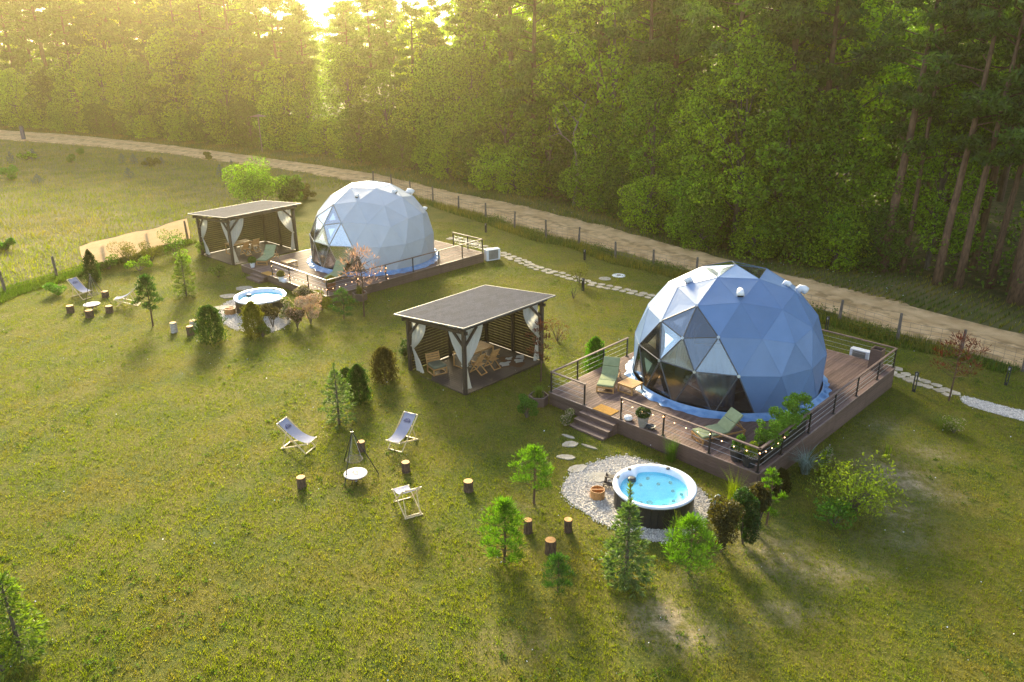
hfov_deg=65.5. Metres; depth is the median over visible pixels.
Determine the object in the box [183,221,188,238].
wire fence
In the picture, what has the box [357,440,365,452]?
log stump
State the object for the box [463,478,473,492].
log stump
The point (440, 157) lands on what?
forest edge bush
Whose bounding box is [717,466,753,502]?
grass clump
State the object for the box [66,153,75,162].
garden shrub
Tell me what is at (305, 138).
forest edge bush
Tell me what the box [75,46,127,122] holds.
broadleaf tree
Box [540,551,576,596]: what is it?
young pine
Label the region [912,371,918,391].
bollard lamp
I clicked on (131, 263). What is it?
garden shrub
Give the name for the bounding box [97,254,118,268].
garden shrub
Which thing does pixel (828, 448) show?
garden shrub
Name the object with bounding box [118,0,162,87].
pine tree
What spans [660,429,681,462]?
grass clump
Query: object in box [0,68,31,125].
broadleaf tree
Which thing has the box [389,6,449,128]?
broadleaf tree
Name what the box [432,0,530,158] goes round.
broadleaf tree
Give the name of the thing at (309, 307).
garden shrub
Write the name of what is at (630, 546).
young spruce
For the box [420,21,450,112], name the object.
pine tree
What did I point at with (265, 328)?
garden shrub
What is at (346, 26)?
pine tree
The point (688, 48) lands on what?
pine tree
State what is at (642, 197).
forest edge bush
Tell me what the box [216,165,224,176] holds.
young spruce
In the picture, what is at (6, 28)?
pine tree
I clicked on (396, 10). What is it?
pine tree
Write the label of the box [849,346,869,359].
air conditioner
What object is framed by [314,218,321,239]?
window pane
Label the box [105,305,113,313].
log stump
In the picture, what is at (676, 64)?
pine tree
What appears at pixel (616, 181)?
forest edge bush
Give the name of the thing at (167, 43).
broadleaf tree
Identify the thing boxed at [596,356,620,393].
sun lounger
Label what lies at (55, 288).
garden shrub
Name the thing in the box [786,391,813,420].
bamboo
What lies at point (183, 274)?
young spruce
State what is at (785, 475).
thuja bush
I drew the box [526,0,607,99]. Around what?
broadleaf tree
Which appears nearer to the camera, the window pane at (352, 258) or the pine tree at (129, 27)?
the window pane at (352, 258)
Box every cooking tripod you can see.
[84,273,111,310]
[344,428,378,485]
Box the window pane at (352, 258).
[344,249,364,271]
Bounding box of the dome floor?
[664,344,752,412]
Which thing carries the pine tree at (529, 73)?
on the ground at (308, 209)
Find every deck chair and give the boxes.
[67,277,92,299]
[113,288,140,306]
[276,417,316,453]
[386,411,417,452]
[391,485,422,519]
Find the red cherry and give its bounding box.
[524,319,552,381]
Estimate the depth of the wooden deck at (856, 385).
32.69 m
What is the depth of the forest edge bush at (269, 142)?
104.21 m
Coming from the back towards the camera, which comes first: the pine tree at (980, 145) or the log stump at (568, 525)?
the pine tree at (980, 145)
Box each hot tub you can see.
[233,288,286,315]
[613,464,696,529]
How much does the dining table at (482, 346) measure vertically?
0.760 m
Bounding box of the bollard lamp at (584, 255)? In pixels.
[583,249,585,259]
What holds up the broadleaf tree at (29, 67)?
on the ground at (308, 209)
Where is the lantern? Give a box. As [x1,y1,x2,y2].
[624,415,632,420]
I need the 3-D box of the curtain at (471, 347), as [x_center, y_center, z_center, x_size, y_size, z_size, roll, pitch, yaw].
[-1.764,0.769,35.750,0.176,2.890,1.261,19,29,40]
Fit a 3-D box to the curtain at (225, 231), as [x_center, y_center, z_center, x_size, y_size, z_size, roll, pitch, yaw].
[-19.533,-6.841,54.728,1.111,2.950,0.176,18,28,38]
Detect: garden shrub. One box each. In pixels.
[0,164,17,178]
[0,237,16,250]
[0,637,14,671]
[16,151,36,159]
[42,282,66,294]
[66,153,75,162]
[75,148,83,154]
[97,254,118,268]
[106,241,138,262]
[124,254,152,270]
[138,241,164,260]
[141,157,161,166]
[156,228,186,255]
[173,248,190,265]
[194,241,209,254]
[203,151,211,158]
[208,264,225,276]
[221,155,288,201]
[253,323,271,336]
[260,303,279,326]
[274,174,304,201]
[278,296,294,319]
[285,308,304,327]
[292,284,312,296]
[294,292,321,323]
[300,183,315,198]
[312,290,331,310]
[398,339,406,355]
[516,393,538,417]
[545,316,569,340]
[560,408,574,425]
[566,280,582,298]
[570,260,588,284]
[813,494,859,529]
[820,446,832,462]
[942,415,965,432]
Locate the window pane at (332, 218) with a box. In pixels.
[324,206,339,224]
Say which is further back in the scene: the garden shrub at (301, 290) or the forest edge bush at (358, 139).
the forest edge bush at (358, 139)
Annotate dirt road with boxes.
[0,130,1023,368]
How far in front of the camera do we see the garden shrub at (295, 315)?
43.11 m
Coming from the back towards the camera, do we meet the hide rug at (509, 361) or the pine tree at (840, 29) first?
the pine tree at (840, 29)
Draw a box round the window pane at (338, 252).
[330,246,351,260]
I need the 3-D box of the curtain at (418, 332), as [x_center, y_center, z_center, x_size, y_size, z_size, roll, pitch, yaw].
[-4.449,0.246,37.529,1.301,2.590,0.176,19,29,40]
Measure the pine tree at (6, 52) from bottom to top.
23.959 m
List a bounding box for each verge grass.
[0,125,1023,331]
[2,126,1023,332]
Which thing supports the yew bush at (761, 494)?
on the ground at (308, 209)
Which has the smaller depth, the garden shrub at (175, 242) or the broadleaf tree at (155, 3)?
the garden shrub at (175, 242)
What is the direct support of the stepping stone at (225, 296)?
on the ground at (308, 209)
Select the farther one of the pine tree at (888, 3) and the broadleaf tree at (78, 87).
the broadleaf tree at (78, 87)
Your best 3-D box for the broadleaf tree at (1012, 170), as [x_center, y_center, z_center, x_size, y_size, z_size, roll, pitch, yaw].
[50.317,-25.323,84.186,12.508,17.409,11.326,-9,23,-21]
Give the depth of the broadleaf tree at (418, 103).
90.23 m
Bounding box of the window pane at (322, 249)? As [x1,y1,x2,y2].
[315,242,327,266]
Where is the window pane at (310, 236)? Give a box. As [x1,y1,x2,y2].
[310,236,312,258]
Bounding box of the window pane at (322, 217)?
[317,206,331,223]
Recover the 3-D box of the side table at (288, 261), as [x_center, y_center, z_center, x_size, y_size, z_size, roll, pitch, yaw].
[-14.749,-5.119,52.739,0.792,0.400,0.800,18,28,39]
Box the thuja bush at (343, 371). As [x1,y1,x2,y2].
[339,367,349,382]
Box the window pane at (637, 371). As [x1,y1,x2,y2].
[634,350,642,381]
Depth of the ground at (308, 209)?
28.13 m
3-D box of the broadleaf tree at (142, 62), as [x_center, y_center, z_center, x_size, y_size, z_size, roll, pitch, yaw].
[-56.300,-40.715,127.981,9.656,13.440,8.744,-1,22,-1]
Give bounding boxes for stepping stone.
[213,305,230,309]
[219,294,235,298]
[236,286,252,290]
[556,454,574,459]
[562,434,574,438]
[562,441,577,446]
[567,464,586,472]
[581,443,597,449]
[582,472,610,481]
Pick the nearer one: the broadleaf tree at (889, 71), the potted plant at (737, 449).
the potted plant at (737, 449)
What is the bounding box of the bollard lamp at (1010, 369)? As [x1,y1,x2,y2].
[1004,366,1011,385]
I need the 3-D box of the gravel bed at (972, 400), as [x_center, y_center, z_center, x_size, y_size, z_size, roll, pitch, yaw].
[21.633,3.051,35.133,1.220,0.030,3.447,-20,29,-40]
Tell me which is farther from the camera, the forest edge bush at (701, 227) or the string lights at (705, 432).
the forest edge bush at (701, 227)
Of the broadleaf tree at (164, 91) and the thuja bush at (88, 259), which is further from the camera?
the broadleaf tree at (164, 91)
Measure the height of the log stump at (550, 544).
0.536 m
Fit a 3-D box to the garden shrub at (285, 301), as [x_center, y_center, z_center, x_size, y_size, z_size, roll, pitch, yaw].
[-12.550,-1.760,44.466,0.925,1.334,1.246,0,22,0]
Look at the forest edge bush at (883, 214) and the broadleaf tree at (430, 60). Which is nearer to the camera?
the forest edge bush at (883, 214)
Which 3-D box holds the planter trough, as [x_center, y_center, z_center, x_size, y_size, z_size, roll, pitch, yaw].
[10.173,3.714,30.073,0.360,0.620,3.350,19,29,40]
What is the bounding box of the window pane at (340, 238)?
[330,225,351,246]
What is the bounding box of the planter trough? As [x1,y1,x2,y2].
[757,420,806,464]
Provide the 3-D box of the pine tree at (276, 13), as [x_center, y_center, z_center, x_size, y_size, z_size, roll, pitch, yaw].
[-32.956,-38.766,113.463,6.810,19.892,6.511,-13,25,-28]
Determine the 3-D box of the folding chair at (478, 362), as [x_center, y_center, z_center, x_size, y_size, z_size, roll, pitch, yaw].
[-1.584,1.037,37.799,0.717,1.033,0.559,15,27,35]
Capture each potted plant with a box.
[247,256,255,267]
[276,270,284,281]
[326,275,335,291]
[635,407,650,427]
[729,434,745,461]
[741,440,757,467]
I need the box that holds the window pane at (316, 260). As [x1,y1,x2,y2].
[313,245,320,265]
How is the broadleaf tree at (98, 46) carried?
on the ground at (308, 209)
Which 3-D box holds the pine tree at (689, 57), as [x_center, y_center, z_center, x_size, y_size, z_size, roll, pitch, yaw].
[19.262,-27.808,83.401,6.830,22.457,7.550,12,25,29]
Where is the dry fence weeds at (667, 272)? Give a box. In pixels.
[413,193,1014,373]
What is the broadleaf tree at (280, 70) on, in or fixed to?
on the ground at (308, 209)
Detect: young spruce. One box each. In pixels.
[0,566,48,679]
[6,152,13,162]
[31,174,44,183]
[118,154,125,162]
[123,168,133,177]
[129,153,137,163]
[171,248,196,298]
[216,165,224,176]
[226,161,237,179]
[318,362,357,430]
[598,482,656,598]
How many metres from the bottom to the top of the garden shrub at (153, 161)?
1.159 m
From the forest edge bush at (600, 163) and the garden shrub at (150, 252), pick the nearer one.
the garden shrub at (150, 252)
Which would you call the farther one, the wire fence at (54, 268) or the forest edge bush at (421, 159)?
the forest edge bush at (421, 159)
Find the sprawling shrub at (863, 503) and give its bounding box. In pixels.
[805,450,913,518]
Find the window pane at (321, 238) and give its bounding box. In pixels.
[315,227,327,244]
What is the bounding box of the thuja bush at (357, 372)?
[344,363,373,405]
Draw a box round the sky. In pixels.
[0,0,930,43]
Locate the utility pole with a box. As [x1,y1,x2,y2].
[250,114,264,151]
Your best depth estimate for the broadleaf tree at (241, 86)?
108.07 m
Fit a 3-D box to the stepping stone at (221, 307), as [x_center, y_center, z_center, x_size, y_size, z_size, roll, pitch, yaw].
[-17.019,-1.927,46.582,1.080,0.070,0.763,-5,22,-12]
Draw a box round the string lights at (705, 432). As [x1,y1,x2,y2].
[622,401,784,453]
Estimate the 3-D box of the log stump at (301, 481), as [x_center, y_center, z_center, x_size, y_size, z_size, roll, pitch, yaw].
[-7.534,5.062,28.469,0.352,0.466,0.353,-2,22,-5]
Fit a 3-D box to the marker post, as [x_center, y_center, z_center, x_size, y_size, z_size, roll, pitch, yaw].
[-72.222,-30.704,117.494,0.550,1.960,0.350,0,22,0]
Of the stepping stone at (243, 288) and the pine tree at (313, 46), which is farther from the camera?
the pine tree at (313, 46)
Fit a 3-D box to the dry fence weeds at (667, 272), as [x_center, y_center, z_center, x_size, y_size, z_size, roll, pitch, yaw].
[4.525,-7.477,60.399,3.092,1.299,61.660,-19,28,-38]
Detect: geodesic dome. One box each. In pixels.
[306,180,439,276]
[624,261,831,421]
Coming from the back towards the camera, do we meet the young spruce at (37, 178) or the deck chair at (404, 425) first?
the young spruce at (37, 178)
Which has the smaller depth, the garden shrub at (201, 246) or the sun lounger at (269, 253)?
the sun lounger at (269, 253)
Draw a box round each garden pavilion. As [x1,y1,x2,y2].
[188,200,300,265]
[394,285,555,394]
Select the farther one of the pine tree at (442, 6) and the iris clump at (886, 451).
the pine tree at (442, 6)
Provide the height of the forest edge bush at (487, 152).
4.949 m
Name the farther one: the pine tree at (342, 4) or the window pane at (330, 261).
the pine tree at (342, 4)
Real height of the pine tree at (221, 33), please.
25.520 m
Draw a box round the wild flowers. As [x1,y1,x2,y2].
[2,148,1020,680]
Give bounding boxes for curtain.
[200,219,209,254]
[220,219,232,245]
[229,219,242,261]
[278,209,294,249]
[411,322,425,372]
[448,327,467,366]
[461,325,482,388]
[523,304,539,360]
[661,320,685,370]
[675,320,701,377]
[687,342,736,407]
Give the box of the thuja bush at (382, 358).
[366,346,400,384]
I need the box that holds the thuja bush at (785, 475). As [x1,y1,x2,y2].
[769,467,793,496]
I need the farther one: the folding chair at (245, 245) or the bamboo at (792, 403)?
the folding chair at (245, 245)
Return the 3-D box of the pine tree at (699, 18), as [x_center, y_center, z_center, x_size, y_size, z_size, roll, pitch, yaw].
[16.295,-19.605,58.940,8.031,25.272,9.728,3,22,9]
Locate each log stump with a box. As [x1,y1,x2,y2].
[66,304,74,313]
[84,309,94,318]
[101,290,109,297]
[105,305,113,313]
[169,321,177,332]
[186,325,194,335]
[189,319,197,329]
[296,475,306,489]
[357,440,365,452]
[401,460,409,473]
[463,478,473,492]
[523,517,532,534]
[544,536,555,555]
[564,517,571,533]
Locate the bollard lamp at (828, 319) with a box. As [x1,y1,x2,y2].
[825,316,829,331]
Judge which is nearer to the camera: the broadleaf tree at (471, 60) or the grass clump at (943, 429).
the grass clump at (943, 429)
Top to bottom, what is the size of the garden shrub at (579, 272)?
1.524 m
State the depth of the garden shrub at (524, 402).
33.50 m
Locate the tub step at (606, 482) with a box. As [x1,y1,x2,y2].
[603,472,614,486]
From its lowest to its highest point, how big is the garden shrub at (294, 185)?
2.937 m
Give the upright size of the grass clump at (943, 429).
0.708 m
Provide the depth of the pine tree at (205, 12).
112.86 m
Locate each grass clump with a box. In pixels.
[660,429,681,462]
[666,511,683,541]
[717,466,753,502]
[916,405,982,433]
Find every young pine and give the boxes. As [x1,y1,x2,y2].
[129,273,164,326]
[327,286,359,318]
[475,495,528,566]
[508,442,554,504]
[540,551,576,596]
[660,512,722,580]
[761,467,788,525]
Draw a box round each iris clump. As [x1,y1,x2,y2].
[818,444,827,474]
[885,440,894,457]
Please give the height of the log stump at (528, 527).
0.516 m
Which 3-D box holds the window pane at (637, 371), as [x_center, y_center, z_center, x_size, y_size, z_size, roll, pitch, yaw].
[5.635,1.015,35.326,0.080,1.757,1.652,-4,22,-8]
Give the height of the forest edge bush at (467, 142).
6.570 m
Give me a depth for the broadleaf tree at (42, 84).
128.32 m
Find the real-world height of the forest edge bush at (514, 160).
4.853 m
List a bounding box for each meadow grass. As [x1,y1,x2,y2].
[0,138,689,291]
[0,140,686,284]
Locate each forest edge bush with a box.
[0,95,8,125]
[53,106,78,132]
[81,103,110,134]
[116,106,138,135]
[133,115,157,138]
[149,99,179,138]
[163,108,194,140]
[181,97,221,143]
[202,104,237,144]
[226,99,264,146]
[252,104,294,149]
[281,125,306,151]
[296,122,325,153]
[302,116,337,154]
[333,131,357,158]
[334,105,382,163]
[410,136,440,174]
[428,140,464,179]
[455,123,503,185]
[466,143,518,189]
[490,145,533,193]
[557,152,598,207]
[578,148,623,212]
[597,165,638,219]
[617,174,677,234]
[664,169,733,245]
[668,187,727,250]
[728,207,780,259]
[756,179,841,264]
[801,205,876,271]
[846,201,912,273]
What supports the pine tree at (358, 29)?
on the ground at (308, 209)
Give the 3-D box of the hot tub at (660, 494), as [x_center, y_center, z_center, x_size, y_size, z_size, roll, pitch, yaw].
[4.904,5.338,27.523,2.870,0.925,2.870,0,22,0]
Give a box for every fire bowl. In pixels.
[83,301,99,308]
[344,467,366,482]
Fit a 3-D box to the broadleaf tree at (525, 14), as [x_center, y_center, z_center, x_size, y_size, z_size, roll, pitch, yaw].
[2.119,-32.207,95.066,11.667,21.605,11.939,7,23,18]
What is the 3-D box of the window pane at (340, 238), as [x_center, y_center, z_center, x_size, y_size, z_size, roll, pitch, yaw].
[-10.796,-6.707,50.475,1.687,1.407,0.436,7,23,18]
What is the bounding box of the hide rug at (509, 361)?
[496,354,526,367]
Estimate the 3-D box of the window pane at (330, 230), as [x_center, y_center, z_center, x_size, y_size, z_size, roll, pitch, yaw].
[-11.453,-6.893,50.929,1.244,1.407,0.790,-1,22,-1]
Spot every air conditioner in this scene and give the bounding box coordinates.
[484,247,499,260]
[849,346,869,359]
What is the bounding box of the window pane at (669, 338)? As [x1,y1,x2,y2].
[660,323,680,358]
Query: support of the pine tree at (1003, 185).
on the ground at (308, 209)
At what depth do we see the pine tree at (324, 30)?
122.56 m
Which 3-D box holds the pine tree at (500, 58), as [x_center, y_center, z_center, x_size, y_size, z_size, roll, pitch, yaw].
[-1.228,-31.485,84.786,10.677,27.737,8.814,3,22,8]
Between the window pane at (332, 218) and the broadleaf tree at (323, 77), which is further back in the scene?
the broadleaf tree at (323, 77)
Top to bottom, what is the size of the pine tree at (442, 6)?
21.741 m
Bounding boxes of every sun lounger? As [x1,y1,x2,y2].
[256,244,278,264]
[323,260,348,282]
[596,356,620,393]
[691,407,745,445]
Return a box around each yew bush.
[190,304,230,344]
[707,494,745,551]
[733,486,761,544]
[748,481,771,532]
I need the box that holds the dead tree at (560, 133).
[549,100,599,205]
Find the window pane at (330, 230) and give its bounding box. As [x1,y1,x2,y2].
[324,224,339,243]
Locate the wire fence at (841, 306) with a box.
[372,171,1023,371]
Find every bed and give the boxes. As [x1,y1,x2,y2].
[220,300,290,331]
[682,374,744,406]
[961,397,1023,419]
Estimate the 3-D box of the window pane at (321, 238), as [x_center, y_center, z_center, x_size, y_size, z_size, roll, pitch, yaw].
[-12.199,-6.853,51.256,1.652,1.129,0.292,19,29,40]
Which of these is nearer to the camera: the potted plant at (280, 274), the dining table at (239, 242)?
the potted plant at (280, 274)
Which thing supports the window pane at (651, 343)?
in the geodesic dome at (762, 325)
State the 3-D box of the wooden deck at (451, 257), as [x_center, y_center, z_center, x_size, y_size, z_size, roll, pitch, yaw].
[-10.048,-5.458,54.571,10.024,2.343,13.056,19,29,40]
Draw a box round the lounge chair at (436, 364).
[425,351,446,375]
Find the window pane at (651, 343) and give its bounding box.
[640,323,660,358]
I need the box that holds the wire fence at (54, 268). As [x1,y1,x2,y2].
[0,253,80,291]
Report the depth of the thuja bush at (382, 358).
36.63 m
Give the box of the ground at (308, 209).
[0,41,1023,681]
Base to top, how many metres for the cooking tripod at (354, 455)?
1.885 m
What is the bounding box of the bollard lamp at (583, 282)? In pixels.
[582,278,584,290]
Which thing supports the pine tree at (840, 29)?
on the ground at (308, 209)
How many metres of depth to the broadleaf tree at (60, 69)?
125.29 m
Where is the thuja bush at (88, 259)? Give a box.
[80,249,102,282]
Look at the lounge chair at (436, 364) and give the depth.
37.97 m
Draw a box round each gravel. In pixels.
[218,299,290,332]
[559,454,711,543]
[959,395,1023,420]
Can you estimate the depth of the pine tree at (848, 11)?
54.32 m
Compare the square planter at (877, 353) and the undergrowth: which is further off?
the undergrowth
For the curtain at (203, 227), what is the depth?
56.63 m
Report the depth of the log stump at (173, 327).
42.74 m
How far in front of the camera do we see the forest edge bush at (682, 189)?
60.86 m
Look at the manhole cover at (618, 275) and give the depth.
53.37 m
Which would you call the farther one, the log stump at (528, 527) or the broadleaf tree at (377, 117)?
the broadleaf tree at (377, 117)
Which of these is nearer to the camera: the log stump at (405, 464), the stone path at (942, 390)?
the log stump at (405, 464)
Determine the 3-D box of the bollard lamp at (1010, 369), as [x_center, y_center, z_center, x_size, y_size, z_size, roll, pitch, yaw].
[23.331,1.647,37.459,0.140,0.930,0.120,19,29,40]
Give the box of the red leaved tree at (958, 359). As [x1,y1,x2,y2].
[929,331,990,400]
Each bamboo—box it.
[753,418,782,447]
[768,406,792,435]
[782,396,802,429]
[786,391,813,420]
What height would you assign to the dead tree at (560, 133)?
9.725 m
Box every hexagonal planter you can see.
[352,285,367,300]
[529,385,548,407]
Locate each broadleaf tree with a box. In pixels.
[0,4,38,86]
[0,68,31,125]
[0,72,27,113]
[20,60,58,120]
[23,66,73,128]
[33,4,96,98]
[44,50,88,128]
[64,0,136,86]
[65,56,116,118]
[72,1,137,97]
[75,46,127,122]
[100,0,143,95]
[102,44,148,115]
[114,61,159,134]
[130,52,181,109]
[135,0,200,93]
[138,62,196,137]
[144,25,204,133]
[147,0,230,111]
[187,60,230,137]
[189,37,256,141]
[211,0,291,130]
[227,94,256,143]
[254,43,295,111]
[256,58,312,147]
[281,63,328,147]
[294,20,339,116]
[313,47,374,143]
[314,44,375,137]
[358,94,396,155]
[360,69,413,162]
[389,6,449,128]
[392,73,451,164]
[395,55,428,132]
[411,46,470,158]
[428,43,490,170]
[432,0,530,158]
[435,48,507,158]
[466,61,543,181]
[486,0,550,105]
[508,40,589,165]
[513,71,581,193]
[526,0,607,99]
[531,0,646,146]
[533,0,670,158]
[543,127,588,200]
[570,2,686,165]
[571,102,640,201]
[611,62,696,204]
[622,0,722,174]
[655,125,721,224]
[656,75,736,208]
[669,0,807,228]
[669,84,757,220]
[674,19,796,245]
[725,70,844,252]
[752,0,923,186]
[771,88,893,259]
[848,5,921,152]
[853,50,947,206]
[861,21,902,106]
[872,79,1009,269]
[883,0,934,118]
[883,18,994,158]
[939,42,1023,179]
[953,5,1022,184]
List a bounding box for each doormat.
[262,271,274,275]
[592,404,618,415]
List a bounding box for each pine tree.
[0,0,37,84]
[0,0,47,87]
[0,0,49,72]
[3,0,60,68]
[5,0,43,59]
[20,0,84,118]
[35,0,85,113]
[55,0,81,54]
[64,0,110,86]
[65,0,122,102]
[83,0,134,105]
[96,0,141,113]
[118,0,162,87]
[119,0,168,40]
[136,0,186,70]
[149,0,202,126]
[172,0,224,60]
[189,0,265,98]
[200,0,257,93]
[235,0,284,114]
[243,0,304,115]
[262,1,300,123]
[275,0,318,122]
[278,2,321,117]
[291,16,324,120]
[319,4,368,106]
[320,0,357,58]
[321,0,355,53]
[321,0,367,62]
[327,0,376,95]
[345,0,394,113]
[347,1,389,112]
[360,0,407,128]
[373,0,414,121]
[388,7,410,120]
[390,0,435,163]
[414,0,450,70]
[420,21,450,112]
[436,0,494,164]
[451,0,527,132]
[473,0,539,149]
[495,0,578,191]
[531,0,599,69]
[565,0,639,150]
[603,0,687,212]
[646,0,722,168]
[671,0,763,134]
[679,0,715,93]
[679,0,788,234]
[738,0,837,247]
[771,0,861,139]
[778,0,886,180]
[801,23,860,90]
[802,0,883,91]
[831,0,908,193]
[859,0,931,177]
[866,0,993,271]
[883,0,997,272]
[915,5,1015,249]
[921,0,1023,285]
[923,0,995,189]
[942,0,1023,288]
[952,0,1023,270]
[963,4,1023,288]
[993,0,1023,305]
[995,39,1021,201]
[1001,1,1023,292]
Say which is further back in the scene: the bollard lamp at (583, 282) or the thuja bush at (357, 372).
the bollard lamp at (583, 282)
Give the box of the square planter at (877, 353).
[867,346,885,370]
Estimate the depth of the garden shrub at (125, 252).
54.76 m
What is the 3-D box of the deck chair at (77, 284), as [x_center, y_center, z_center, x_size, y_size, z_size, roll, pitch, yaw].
[-26.212,-3.190,48.354,1.334,1.135,0.675,11,24,27]
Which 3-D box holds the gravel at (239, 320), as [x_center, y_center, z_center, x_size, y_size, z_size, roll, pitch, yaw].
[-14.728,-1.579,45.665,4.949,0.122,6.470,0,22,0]
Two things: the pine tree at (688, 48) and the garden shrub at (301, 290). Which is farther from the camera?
the pine tree at (688, 48)
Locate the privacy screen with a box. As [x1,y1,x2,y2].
[79,218,189,263]
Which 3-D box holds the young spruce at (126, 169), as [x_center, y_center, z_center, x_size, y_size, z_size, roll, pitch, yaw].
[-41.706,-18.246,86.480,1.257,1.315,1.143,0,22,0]
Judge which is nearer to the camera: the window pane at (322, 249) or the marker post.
the window pane at (322, 249)
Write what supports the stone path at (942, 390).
on the ground at (308, 209)
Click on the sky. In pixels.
(316, 7)
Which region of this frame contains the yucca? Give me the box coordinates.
[785,444,828,474]
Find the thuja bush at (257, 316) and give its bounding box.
[237,301,270,338]
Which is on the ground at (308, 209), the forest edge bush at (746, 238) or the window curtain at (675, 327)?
the forest edge bush at (746, 238)
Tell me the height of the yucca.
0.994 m
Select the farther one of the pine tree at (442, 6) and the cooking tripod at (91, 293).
the pine tree at (442, 6)
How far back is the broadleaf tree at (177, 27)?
115.05 m
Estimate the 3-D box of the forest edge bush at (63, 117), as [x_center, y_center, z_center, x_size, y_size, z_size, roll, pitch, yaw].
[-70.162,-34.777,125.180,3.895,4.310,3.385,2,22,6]
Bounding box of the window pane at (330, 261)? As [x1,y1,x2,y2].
[324,248,335,269]
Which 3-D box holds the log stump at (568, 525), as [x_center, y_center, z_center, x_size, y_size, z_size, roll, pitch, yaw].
[1.851,6.067,26.174,0.311,0.496,0.318,-9,23,-19]
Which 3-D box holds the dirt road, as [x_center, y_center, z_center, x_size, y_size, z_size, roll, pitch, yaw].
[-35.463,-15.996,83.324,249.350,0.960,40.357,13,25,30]
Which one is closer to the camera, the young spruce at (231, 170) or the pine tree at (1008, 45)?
the pine tree at (1008, 45)
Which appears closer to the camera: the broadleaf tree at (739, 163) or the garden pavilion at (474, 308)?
the garden pavilion at (474, 308)
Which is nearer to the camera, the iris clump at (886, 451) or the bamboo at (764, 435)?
the bamboo at (764, 435)
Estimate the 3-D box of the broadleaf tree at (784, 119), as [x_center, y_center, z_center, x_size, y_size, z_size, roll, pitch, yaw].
[19.696,-12.386,56.969,7.363,13.339,8.404,10,24,25]
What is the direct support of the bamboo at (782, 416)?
in the planter trough
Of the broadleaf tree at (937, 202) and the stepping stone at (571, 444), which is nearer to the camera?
the stepping stone at (571, 444)
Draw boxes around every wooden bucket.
[224,306,235,314]
[590,485,604,500]
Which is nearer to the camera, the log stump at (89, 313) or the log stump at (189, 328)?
the log stump at (189, 328)
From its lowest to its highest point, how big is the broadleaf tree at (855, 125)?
12.152 m
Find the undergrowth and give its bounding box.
[6,108,1023,294]
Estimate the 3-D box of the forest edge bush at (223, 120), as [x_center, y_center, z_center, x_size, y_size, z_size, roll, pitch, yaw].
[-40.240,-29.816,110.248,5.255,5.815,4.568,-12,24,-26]
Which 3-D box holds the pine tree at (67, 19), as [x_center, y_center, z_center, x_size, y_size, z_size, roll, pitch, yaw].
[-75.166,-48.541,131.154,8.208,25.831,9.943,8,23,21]
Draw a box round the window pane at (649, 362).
[640,347,657,386]
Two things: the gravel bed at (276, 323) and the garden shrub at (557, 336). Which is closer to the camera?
the garden shrub at (557, 336)
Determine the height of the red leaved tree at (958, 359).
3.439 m
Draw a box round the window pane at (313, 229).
[310,220,315,239]
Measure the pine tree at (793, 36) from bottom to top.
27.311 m
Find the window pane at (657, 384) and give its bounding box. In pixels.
[647,362,670,399]
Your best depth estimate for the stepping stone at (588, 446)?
31.48 m
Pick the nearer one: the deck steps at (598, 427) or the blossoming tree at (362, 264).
the deck steps at (598, 427)
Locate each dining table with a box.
[224,239,252,254]
[453,341,493,368]
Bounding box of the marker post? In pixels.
[18,126,25,138]
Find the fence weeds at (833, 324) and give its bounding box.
[417,195,1021,374]
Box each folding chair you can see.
[240,241,251,255]
[251,238,260,252]
[470,353,487,375]
[484,348,500,370]
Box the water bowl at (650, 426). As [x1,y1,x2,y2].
[646,423,655,429]
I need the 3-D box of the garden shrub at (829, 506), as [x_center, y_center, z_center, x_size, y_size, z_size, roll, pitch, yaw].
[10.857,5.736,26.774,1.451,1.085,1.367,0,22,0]
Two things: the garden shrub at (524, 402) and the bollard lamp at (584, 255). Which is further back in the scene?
the bollard lamp at (584, 255)
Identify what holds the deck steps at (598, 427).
on the ground at (308, 209)
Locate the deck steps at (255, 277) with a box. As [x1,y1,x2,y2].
[246,272,267,283]
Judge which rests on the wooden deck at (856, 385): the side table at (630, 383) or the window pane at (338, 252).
the side table at (630, 383)
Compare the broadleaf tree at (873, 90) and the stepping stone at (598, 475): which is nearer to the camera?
the stepping stone at (598, 475)
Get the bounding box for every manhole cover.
[599,277,610,280]
[612,273,624,277]
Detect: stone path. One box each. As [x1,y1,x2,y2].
[446,237,655,298]
[886,364,960,396]
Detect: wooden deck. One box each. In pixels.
[241,232,483,304]
[549,329,897,487]
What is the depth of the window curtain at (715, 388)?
32.41 m
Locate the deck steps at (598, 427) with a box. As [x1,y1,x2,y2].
[568,410,617,440]
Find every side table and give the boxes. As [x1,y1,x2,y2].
[281,259,297,268]
[617,377,642,395]
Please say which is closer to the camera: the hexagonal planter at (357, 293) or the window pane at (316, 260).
the hexagonal planter at (357, 293)
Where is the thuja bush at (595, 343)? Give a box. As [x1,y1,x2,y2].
[581,336,606,372]
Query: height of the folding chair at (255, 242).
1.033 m
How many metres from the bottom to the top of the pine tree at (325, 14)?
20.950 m
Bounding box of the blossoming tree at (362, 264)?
[338,242,385,316]

